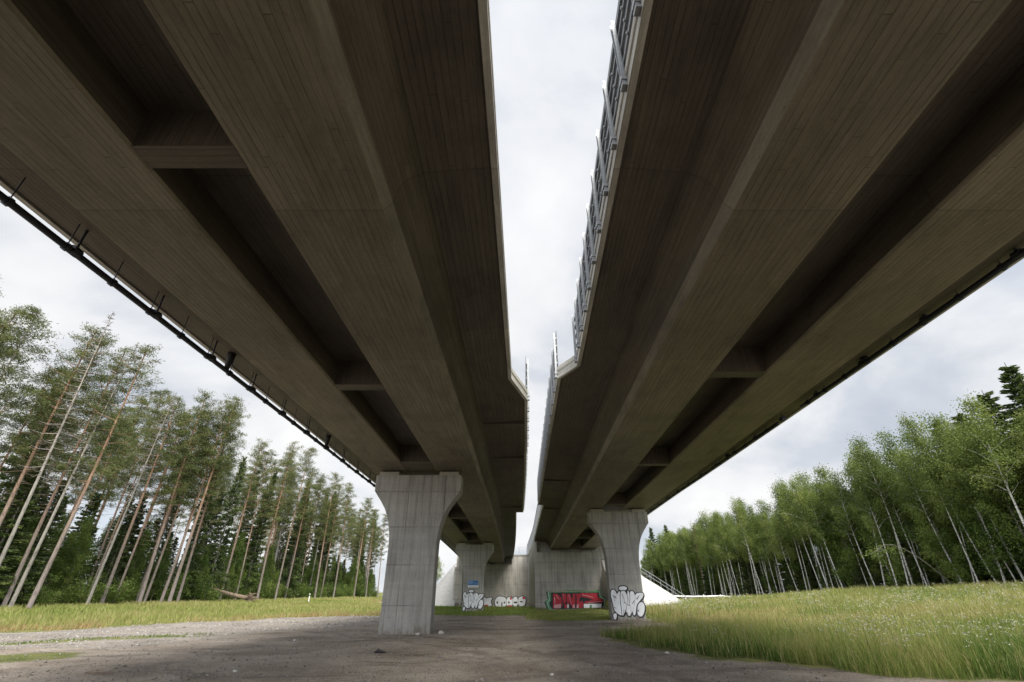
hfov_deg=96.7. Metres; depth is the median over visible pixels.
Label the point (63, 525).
spruce tree
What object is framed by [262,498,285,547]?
pine tree
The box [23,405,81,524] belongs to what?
dead spruce tree
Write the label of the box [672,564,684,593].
leafy tree
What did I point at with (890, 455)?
birch tree
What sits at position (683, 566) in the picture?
birch tree
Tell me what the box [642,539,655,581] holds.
birch tree
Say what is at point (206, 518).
spruce tree
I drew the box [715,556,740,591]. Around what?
leafy tree
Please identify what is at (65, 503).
spruce tree
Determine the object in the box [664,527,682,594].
birch tree
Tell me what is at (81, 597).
bush
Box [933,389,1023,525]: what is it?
birch tree
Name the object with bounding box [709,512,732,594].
birch tree
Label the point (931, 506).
birch tree
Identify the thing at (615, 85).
metal barrier
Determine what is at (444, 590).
embankment
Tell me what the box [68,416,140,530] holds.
pine tree
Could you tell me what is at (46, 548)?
leafy tree
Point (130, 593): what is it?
bush
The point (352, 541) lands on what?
pine tree
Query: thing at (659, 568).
birch tree
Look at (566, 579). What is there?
bridge abutment
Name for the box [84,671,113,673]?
stick
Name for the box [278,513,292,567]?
dead spruce tree
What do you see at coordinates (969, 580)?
bush
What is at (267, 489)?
pine tree
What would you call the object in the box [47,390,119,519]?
pine tree
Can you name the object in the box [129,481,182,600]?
spruce tree
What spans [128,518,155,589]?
leafy tree
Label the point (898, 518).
birch tree
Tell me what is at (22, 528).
spruce tree
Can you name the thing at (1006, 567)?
spruce tree
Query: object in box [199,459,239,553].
pine tree
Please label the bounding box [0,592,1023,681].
ground
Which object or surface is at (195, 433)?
pine tree
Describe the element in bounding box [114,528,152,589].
leafy tree
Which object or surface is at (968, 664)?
meadow grass
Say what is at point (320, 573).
leafy tree
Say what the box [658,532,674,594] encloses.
birch tree
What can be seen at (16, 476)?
dead spruce tree
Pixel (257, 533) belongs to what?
spruce tree
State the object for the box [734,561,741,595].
spruce tree
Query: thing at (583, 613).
short grass
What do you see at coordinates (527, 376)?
metal barrier
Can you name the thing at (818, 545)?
birch tree
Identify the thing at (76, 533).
spruce tree
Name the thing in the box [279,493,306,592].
spruce tree
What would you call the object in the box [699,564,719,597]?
spruce tree
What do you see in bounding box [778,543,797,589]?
leafy tree
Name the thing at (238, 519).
pine tree
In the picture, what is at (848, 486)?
birch tree
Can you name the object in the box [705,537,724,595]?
birch tree
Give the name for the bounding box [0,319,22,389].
pine tree
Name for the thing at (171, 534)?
spruce tree
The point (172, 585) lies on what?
bush
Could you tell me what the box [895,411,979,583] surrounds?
birch tree
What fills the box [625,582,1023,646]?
wildflowers
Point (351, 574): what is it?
leafy tree
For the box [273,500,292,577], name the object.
spruce tree
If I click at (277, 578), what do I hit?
leafy tree
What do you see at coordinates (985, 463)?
birch tree
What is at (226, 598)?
bush
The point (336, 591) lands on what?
bush
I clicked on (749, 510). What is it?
birch tree
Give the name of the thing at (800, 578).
spruce tree
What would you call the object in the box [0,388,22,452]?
pine tree
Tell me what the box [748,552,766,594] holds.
spruce tree
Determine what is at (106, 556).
dead spruce tree
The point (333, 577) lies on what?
spruce tree
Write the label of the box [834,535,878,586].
leafy tree
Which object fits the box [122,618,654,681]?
sparse weeds
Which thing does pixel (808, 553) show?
birch tree
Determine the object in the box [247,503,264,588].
spruce tree
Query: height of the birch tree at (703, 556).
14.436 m
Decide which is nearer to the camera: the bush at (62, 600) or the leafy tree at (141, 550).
the bush at (62, 600)
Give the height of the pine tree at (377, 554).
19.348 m
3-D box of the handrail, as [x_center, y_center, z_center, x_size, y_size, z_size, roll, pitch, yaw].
[16.708,29.038,55.246,9.827,6.518,0.044,0,-29,0]
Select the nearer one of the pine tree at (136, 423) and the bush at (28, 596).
the bush at (28, 596)
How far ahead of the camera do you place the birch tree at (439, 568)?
94.46 m
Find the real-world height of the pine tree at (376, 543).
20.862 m
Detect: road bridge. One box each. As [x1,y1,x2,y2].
[0,0,527,562]
[534,0,1023,549]
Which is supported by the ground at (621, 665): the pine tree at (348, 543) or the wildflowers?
the pine tree at (348, 543)
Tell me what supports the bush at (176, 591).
on the ground at (621, 665)
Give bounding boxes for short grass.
[0,631,213,644]
[0,652,65,661]
[350,601,545,615]
[523,608,672,623]
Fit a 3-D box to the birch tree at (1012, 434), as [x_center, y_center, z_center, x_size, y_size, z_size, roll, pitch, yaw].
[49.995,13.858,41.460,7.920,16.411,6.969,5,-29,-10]
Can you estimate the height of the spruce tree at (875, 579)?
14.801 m
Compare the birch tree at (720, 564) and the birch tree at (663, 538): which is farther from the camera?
the birch tree at (663, 538)
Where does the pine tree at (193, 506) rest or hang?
on the ground at (621, 665)
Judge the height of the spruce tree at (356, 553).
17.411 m
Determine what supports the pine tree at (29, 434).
on the ground at (621, 665)
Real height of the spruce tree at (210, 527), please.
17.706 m
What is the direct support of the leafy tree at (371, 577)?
on the ground at (621, 665)
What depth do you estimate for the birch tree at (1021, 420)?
40.99 m
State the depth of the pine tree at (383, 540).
135.35 m
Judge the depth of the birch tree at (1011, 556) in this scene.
47.24 m
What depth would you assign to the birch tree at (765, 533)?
80.34 m
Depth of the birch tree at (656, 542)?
151.38 m
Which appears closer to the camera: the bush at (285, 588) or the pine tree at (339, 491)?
the bush at (285, 588)
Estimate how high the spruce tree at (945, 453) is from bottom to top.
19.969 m
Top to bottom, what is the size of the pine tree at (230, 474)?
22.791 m
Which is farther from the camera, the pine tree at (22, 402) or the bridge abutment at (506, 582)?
the bridge abutment at (506, 582)
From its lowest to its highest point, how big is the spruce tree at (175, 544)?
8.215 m
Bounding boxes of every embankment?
[435,563,456,606]
[601,559,678,605]
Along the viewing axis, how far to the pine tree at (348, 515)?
120.47 m
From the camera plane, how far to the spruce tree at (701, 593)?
116.12 m
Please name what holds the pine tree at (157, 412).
on the ground at (621, 665)
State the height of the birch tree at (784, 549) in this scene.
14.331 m
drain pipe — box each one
[0,177,458,556]
[647,248,1023,514]
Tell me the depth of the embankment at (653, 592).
51.54 m
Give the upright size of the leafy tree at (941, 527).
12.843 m
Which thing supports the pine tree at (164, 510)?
on the ground at (621, 665)
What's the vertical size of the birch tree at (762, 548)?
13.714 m
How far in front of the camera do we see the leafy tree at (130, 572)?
51.24 m
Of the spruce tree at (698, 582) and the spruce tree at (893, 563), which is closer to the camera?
the spruce tree at (893, 563)
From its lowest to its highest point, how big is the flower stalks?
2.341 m
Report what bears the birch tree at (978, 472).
on the ground at (621, 665)
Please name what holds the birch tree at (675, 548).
on the ground at (621, 665)
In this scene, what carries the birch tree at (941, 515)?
on the ground at (621, 665)
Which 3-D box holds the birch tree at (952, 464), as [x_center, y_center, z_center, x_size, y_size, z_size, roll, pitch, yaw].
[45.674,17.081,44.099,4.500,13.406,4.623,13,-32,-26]
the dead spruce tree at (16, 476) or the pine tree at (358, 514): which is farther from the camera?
the pine tree at (358, 514)
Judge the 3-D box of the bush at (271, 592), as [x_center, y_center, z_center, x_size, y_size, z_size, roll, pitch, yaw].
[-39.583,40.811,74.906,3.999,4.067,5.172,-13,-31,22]
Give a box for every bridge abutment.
[453,555,528,606]
[527,540,605,609]
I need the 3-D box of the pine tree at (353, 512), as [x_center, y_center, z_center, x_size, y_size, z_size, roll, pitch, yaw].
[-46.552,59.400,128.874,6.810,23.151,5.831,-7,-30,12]
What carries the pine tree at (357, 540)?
on the ground at (621, 665)
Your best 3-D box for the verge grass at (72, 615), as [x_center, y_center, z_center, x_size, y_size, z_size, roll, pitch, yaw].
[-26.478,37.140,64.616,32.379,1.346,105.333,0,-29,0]
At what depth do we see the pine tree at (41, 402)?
40.19 m
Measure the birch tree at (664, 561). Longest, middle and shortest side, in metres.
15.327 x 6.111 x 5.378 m
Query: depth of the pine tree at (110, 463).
62.21 m
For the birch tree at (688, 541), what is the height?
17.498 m
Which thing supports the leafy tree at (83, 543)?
on the ground at (621, 665)
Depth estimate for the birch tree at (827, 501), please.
64.22 m
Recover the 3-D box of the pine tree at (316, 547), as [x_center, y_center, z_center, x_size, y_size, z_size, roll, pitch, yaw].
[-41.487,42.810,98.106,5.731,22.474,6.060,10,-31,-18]
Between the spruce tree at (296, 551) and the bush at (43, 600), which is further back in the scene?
the spruce tree at (296, 551)
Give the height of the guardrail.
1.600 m
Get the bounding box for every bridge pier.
[375,471,462,634]
[456,542,493,611]
[587,508,647,619]
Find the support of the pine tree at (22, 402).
on the ground at (621, 665)
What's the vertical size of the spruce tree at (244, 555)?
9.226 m
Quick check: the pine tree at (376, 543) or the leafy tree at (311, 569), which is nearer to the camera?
the leafy tree at (311, 569)
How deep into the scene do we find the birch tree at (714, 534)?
96.82 m
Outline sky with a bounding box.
[0,0,1023,591]
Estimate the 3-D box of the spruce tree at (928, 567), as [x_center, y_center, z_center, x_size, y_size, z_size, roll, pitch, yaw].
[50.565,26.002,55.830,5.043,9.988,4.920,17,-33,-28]
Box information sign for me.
[468,580,478,586]
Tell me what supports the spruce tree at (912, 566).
on the ground at (621, 665)
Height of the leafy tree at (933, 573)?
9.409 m
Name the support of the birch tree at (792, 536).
on the ground at (621, 665)
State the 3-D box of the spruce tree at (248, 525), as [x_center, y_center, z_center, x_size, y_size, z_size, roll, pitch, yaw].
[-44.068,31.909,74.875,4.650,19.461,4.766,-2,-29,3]
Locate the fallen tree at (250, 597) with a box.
[210,583,259,601]
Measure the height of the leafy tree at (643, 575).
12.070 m
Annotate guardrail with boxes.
[674,594,730,597]
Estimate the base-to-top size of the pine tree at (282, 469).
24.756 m
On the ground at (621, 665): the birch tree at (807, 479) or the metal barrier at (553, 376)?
the birch tree at (807, 479)
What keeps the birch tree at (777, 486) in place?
on the ground at (621, 665)
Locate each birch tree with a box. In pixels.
[437,557,444,581]
[640,553,648,574]
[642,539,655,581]
[645,551,656,578]
[650,531,662,560]
[651,543,663,579]
[652,544,667,590]
[655,548,669,591]
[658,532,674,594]
[659,536,673,594]
[659,539,675,594]
[659,540,675,593]
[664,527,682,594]
[666,532,681,592]
[672,526,691,595]
[672,551,693,597]
[673,528,694,597]
[679,528,696,597]
[681,528,699,594]
[684,530,705,587]
[684,559,692,597]
[686,515,710,577]
[686,530,704,589]
[689,540,700,592]
[694,524,713,594]
[695,508,722,594]
[696,535,714,592]
[698,531,715,594]
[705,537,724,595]
[706,509,735,594]
[706,516,731,594]
[706,524,726,593]
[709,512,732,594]
[712,523,739,594]
[716,512,735,592]
[721,510,747,589]
[722,513,743,594]
[722,557,734,576]
[727,492,763,592]
[729,506,758,594]
[730,497,760,594]
[741,531,759,593]
[743,503,770,593]
[747,518,772,594]
[749,499,783,591]
[752,518,779,593]
[756,510,784,592]
[757,527,783,591]
[763,486,808,589]
[764,479,810,590]
[765,515,798,591]
[773,518,799,590]
[775,477,821,589]
[778,474,829,588]
[784,468,830,583]
[790,516,822,587]
[796,487,844,588]
[798,463,845,542]
[801,485,827,583]
[801,485,839,586]
[802,529,836,581]
[803,503,833,587]
[817,482,868,586]
[817,484,855,584]
[822,467,875,585]
[837,440,911,585]
[838,449,885,585]
[839,435,913,585]
[842,490,894,584]
[844,471,897,584]
[850,455,909,585]
[851,508,887,551]
[869,427,944,583]
[869,460,926,583]
[878,465,929,584]
[881,502,924,586]
[889,447,963,584]
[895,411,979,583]
[897,466,963,582]
[905,436,996,581]
[912,411,961,457]
[926,432,1006,583]
[928,478,975,584]
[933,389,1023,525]
[934,413,1023,580]
[935,450,1017,583]
[954,433,1023,551]
[960,417,1023,520]
[996,406,1023,473]
[999,409,1023,487]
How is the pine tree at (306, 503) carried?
on the ground at (621, 665)
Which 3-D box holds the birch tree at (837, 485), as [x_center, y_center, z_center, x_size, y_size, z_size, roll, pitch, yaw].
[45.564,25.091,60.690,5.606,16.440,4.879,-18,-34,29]
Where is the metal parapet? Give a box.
[527,504,540,552]
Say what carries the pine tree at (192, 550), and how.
on the ground at (621, 665)
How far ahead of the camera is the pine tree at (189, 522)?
55.57 m
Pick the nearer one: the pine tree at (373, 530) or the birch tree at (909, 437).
the birch tree at (909, 437)
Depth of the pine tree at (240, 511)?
83.47 m
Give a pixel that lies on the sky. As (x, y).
(551, 58)
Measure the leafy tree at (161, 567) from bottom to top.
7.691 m
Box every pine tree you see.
[0,287,8,330]
[0,304,63,434]
[0,305,40,424]
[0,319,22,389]
[0,321,118,526]
[0,333,119,541]
[0,364,83,499]
[0,365,71,478]
[0,368,92,485]
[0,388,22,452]
[1,347,144,606]
[26,342,165,608]
[34,425,84,510]
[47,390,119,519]
[63,413,126,522]
[67,405,123,520]
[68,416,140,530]
[78,396,155,570]
[83,388,174,594]
[83,414,140,518]
[86,408,171,599]
[86,439,142,523]
[99,391,200,603]
[113,412,198,603]
[132,408,196,557]
[135,406,217,600]
[137,387,220,602]
[143,409,222,602]
[143,467,186,563]
[145,449,196,563]
[147,440,205,601]
[159,403,241,601]
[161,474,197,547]
[167,393,250,601]
[170,452,223,582]
[176,408,249,600]
[187,461,230,548]
[189,464,230,533]
[193,451,237,566]
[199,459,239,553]
[215,461,251,557]
[218,438,275,599]
[228,474,254,533]
[230,465,265,536]
[234,451,287,598]
[243,459,281,540]
[256,441,303,597]
[256,456,302,587]
[258,518,274,559]
[262,463,301,579]
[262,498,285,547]
[268,472,300,579]
[274,446,320,599]
[284,466,323,597]
[300,478,327,581]
[303,473,329,585]
[308,488,335,592]
[311,471,346,597]
[320,483,351,596]
[324,503,341,558]
[329,518,352,556]
[331,482,358,597]
[334,500,354,563]
[338,518,358,568]
[342,515,356,561]
[343,509,357,562]
[344,509,367,565]
[350,498,374,595]
[353,517,369,566]
[363,508,377,586]
[364,509,380,596]
[364,521,379,586]
[365,529,380,596]
[370,528,384,575]
[373,513,388,595]
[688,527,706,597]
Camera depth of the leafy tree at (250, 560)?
72.07 m
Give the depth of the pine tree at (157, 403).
53.31 m
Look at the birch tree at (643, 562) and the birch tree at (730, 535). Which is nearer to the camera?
the birch tree at (730, 535)
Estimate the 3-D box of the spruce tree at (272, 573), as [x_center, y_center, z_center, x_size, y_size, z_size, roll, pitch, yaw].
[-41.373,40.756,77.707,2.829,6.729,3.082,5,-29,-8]
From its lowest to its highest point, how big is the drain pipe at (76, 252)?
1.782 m
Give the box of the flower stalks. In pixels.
[626,586,1023,678]
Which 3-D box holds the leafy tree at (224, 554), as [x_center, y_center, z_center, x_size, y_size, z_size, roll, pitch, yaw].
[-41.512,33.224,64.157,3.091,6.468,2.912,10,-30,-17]
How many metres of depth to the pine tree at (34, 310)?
38.63 m
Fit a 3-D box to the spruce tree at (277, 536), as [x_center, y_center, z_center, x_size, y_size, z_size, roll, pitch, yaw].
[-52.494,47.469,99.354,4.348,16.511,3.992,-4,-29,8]
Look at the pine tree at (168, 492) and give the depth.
50.25 m
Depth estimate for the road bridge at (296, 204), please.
7.57 m
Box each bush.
[10,567,73,606]
[32,584,71,608]
[51,587,80,604]
[61,574,115,604]
[85,586,98,602]
[88,569,137,603]
[116,582,141,601]
[128,582,153,600]
[147,571,193,601]
[149,567,191,601]
[181,588,199,600]
[189,569,227,601]
[221,575,240,599]
[235,583,253,599]
[247,571,275,598]
[262,578,285,598]
[276,583,291,597]
[288,584,302,597]
[292,583,312,597]
[308,587,325,597]
[315,581,335,597]
[328,584,345,596]
[333,585,349,596]
[339,583,356,596]
[355,588,366,596]
[370,587,379,596]
[953,576,984,584]
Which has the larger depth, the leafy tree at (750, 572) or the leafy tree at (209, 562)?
the leafy tree at (750, 572)
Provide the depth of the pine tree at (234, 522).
86.62 m
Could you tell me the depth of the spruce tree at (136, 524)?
53.40 m
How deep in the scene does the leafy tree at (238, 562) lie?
69.60 m
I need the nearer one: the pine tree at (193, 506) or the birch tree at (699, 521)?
the pine tree at (193, 506)
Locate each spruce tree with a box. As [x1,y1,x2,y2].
[0,311,113,565]
[0,387,69,519]
[0,391,54,501]
[0,416,57,575]
[0,458,46,600]
[0,479,68,605]
[0,483,39,603]
[3,447,55,524]
[8,343,138,606]
[15,482,51,602]
[19,495,69,603]
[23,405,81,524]
[36,491,101,602]
[57,526,96,601]
[71,514,133,603]
[77,500,134,599]
[85,392,176,604]
[87,497,147,600]
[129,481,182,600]
[139,516,160,578]
[146,531,174,601]
[147,536,178,600]
[162,458,221,600]
[191,456,247,599]
[197,484,225,567]
[210,535,228,598]
[217,475,259,597]
[223,535,235,562]
[224,539,248,597]
[236,472,277,599]
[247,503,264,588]
[263,559,275,592]
[271,523,280,553]
[273,500,289,563]
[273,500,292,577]
[277,484,309,597]
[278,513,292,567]
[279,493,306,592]
[287,500,309,587]
[299,502,313,594]
[306,491,337,597]
[307,492,329,574]
[327,556,342,596]
[329,520,339,574]
[338,559,345,596]
[348,531,361,595]
[356,530,365,595]
[364,532,374,581]
[648,527,660,584]
[658,565,668,587]
[663,570,672,594]
[664,525,671,593]
[669,567,680,593]
[682,564,694,598]
[695,565,704,597]
[695,566,702,595]
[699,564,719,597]
[713,569,728,594]
[734,543,765,595]
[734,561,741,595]
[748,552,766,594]
[757,556,785,593]
[771,576,779,593]
[772,517,788,593]
[782,539,823,591]
[786,566,792,592]
[788,536,820,590]
[788,540,817,591]
[816,545,851,588]
[820,541,854,589]
[843,490,892,588]
[882,534,932,586]
[888,515,938,585]
[912,527,943,586]
[930,421,1005,583]
[939,509,1000,582]
[940,455,1013,583]
[940,555,952,584]
[951,412,1022,583]
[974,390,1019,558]
[984,516,1023,581]
[991,529,1023,582]
[996,362,1023,537]
[1012,540,1023,582]
[1014,379,1023,448]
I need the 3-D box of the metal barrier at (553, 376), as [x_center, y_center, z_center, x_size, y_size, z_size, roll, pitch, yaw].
[1.834,6.480,26.915,0.145,1.930,25.020,-1,-29,1]
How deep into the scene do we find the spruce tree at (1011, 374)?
46.55 m
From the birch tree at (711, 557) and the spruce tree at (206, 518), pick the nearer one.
the spruce tree at (206, 518)
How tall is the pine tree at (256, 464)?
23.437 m
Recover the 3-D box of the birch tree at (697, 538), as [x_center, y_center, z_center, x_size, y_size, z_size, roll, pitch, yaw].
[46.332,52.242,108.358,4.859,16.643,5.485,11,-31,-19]
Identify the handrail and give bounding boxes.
[640,567,687,597]
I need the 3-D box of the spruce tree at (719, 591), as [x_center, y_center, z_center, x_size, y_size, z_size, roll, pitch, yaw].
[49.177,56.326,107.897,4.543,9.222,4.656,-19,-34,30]
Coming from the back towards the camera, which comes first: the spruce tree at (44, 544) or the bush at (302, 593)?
the bush at (302, 593)
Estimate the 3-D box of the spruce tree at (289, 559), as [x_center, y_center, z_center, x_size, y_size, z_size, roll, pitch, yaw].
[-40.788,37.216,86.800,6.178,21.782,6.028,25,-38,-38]
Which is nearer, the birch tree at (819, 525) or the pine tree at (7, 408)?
the pine tree at (7, 408)
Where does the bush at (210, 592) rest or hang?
on the ground at (621, 665)
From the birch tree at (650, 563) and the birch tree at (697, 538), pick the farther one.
the birch tree at (650, 563)
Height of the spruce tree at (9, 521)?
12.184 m
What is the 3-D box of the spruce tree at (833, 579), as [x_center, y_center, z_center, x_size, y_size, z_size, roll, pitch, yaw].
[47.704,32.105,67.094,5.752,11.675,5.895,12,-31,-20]
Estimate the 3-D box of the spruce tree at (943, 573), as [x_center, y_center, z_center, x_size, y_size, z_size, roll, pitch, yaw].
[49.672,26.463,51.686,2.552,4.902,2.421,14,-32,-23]
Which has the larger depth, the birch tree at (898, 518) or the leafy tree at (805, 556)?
the leafy tree at (805, 556)
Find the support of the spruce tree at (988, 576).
on the ground at (621, 665)
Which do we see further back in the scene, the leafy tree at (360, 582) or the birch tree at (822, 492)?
the leafy tree at (360, 582)
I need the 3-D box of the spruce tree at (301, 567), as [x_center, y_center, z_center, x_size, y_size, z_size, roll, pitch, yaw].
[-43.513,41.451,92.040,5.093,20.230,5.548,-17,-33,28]
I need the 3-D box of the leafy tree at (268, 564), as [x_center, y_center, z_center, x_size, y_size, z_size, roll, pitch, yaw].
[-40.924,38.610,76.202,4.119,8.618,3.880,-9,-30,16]
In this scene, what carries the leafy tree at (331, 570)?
on the ground at (621, 665)
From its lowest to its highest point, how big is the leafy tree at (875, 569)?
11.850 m
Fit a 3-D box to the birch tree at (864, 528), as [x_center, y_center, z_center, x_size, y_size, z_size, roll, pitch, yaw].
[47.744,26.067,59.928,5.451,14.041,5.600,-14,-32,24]
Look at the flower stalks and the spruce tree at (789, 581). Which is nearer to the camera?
the flower stalks
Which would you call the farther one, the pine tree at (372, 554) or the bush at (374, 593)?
the pine tree at (372, 554)
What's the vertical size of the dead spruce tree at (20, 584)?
23.002 m
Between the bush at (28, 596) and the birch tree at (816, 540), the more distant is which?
the birch tree at (816, 540)
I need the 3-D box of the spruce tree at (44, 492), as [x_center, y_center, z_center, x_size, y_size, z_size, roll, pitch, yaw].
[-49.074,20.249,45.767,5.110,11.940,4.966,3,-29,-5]
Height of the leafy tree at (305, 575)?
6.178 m
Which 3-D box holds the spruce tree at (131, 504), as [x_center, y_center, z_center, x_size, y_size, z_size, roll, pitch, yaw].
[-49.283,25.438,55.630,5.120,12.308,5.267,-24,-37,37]
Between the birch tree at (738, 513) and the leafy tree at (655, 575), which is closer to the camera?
the birch tree at (738, 513)
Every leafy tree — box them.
[0,513,39,596]
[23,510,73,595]
[26,518,49,590]
[41,520,94,599]
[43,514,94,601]
[73,516,119,596]
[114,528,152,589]
[118,560,135,594]
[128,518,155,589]
[144,536,173,600]
[189,542,215,589]
[189,544,212,599]
[210,553,228,592]
[218,530,246,592]
[220,536,245,585]
[222,564,235,598]
[240,541,256,592]
[245,540,262,589]
[257,544,278,588]
[271,570,278,589]
[275,555,287,584]
[301,565,308,590]
[306,548,320,592]
[314,566,323,593]
[328,555,337,584]
[338,571,342,589]
[344,555,361,590]
[351,563,362,593]
[359,560,366,588]
[367,568,374,596]
[640,559,652,580]
[653,569,660,585]
[670,556,683,592]
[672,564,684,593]
[685,569,699,595]
[690,565,700,594]
[703,564,729,592]
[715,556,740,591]
[730,563,741,582]
[742,558,764,583]
[760,558,786,593]
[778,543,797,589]
[787,539,825,590]
[810,481,883,586]
[812,544,836,589]
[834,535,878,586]
[854,477,938,586]
[855,523,905,586]
[895,465,983,582]
[914,533,948,585]
[917,490,983,583]
[936,453,1023,582]
[963,430,1023,570]
[1003,439,1023,551]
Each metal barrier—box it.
[524,356,529,507]
[537,331,557,500]
[572,0,641,362]
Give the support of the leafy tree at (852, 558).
on the ground at (621, 665)
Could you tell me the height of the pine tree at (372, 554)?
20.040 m
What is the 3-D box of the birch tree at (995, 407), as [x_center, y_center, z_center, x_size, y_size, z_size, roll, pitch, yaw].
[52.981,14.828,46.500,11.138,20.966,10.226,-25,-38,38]
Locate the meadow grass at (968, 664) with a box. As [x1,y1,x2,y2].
[597,580,1023,680]
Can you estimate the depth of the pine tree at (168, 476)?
56.64 m
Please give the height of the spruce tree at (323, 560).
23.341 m
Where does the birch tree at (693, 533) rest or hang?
on the ground at (621, 665)
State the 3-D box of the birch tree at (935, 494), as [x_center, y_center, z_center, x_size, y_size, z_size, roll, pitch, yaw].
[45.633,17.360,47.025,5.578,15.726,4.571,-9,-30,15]
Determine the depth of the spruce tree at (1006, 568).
44.77 m
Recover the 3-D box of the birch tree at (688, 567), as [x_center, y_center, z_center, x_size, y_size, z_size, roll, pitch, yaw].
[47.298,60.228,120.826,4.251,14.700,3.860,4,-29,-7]
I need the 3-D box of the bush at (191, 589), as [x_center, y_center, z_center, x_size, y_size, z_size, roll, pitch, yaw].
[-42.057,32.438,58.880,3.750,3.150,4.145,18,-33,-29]
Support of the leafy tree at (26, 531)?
on the ground at (621, 665)
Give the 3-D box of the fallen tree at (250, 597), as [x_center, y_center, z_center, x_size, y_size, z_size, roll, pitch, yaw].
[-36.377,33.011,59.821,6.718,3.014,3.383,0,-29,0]
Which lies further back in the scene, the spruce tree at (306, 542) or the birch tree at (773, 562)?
the spruce tree at (306, 542)
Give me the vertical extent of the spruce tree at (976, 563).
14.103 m
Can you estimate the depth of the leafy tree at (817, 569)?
73.03 m
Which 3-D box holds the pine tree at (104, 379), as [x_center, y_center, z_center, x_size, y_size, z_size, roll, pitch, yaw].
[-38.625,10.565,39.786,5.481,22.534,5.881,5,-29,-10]
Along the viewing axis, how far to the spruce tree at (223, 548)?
64.39 m
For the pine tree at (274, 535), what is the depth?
83.71 m
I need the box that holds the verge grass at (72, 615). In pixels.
[0,596,381,631]
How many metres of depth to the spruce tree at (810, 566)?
76.98 m
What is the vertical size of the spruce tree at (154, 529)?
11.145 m
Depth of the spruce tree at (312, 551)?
102.50 m
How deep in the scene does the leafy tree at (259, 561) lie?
74.17 m
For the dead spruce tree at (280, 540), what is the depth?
86.13 m
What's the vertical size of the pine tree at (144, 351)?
22.853 m
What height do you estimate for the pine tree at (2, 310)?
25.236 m
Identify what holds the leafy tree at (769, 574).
on the ground at (621, 665)
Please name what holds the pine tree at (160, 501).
on the ground at (621, 665)
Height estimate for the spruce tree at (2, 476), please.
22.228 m
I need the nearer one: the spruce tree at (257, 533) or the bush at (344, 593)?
the spruce tree at (257, 533)
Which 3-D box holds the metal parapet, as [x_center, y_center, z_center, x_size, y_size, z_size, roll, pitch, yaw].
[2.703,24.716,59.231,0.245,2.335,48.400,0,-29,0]
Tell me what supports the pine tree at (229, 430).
on the ground at (621, 665)
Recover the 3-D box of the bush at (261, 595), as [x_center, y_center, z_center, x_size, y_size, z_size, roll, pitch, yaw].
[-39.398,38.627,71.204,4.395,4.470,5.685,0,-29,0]
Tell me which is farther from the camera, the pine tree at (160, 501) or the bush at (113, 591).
the pine tree at (160, 501)
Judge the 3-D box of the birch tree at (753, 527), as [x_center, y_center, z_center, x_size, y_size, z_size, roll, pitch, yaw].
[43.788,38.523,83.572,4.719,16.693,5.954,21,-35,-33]
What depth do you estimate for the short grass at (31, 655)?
12.57 m
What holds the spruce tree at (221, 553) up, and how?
on the ground at (621, 665)
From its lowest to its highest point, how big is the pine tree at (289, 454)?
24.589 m
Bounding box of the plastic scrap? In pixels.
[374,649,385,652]
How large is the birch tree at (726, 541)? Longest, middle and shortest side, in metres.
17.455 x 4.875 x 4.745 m
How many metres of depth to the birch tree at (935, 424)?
54.20 m
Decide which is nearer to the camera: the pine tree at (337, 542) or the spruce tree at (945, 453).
the spruce tree at (945, 453)
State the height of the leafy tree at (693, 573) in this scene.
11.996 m
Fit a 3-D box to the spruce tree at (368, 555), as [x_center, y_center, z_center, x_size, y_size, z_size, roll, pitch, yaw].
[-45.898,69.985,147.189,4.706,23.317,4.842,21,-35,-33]
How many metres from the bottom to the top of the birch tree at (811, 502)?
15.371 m
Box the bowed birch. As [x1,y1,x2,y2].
[856,542,953,585]
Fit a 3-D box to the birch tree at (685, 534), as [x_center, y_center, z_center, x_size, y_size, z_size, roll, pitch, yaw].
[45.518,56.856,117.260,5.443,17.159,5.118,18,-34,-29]
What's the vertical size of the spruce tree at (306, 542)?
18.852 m
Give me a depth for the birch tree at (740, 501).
87.93 m
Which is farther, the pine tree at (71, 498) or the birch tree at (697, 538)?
the birch tree at (697, 538)
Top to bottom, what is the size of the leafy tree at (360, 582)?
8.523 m
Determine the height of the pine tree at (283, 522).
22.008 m
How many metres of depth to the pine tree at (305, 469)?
81.12 m
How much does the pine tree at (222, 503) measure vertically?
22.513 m
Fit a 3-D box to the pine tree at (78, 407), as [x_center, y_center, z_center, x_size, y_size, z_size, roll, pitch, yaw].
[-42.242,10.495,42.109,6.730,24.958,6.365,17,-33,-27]
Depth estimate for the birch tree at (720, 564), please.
100.23 m
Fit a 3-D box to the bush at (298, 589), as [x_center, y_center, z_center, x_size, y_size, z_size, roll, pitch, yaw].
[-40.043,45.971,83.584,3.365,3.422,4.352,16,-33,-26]
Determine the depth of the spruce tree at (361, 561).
125.00 m
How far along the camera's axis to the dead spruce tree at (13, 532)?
37.97 m
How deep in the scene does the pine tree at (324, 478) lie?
98.18 m
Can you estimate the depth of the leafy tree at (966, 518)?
44.48 m
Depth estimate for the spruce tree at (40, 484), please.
44.14 m
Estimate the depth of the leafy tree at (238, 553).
68.21 m
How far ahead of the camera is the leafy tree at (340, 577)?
108.81 m
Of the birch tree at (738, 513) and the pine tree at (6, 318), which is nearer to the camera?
the pine tree at (6, 318)

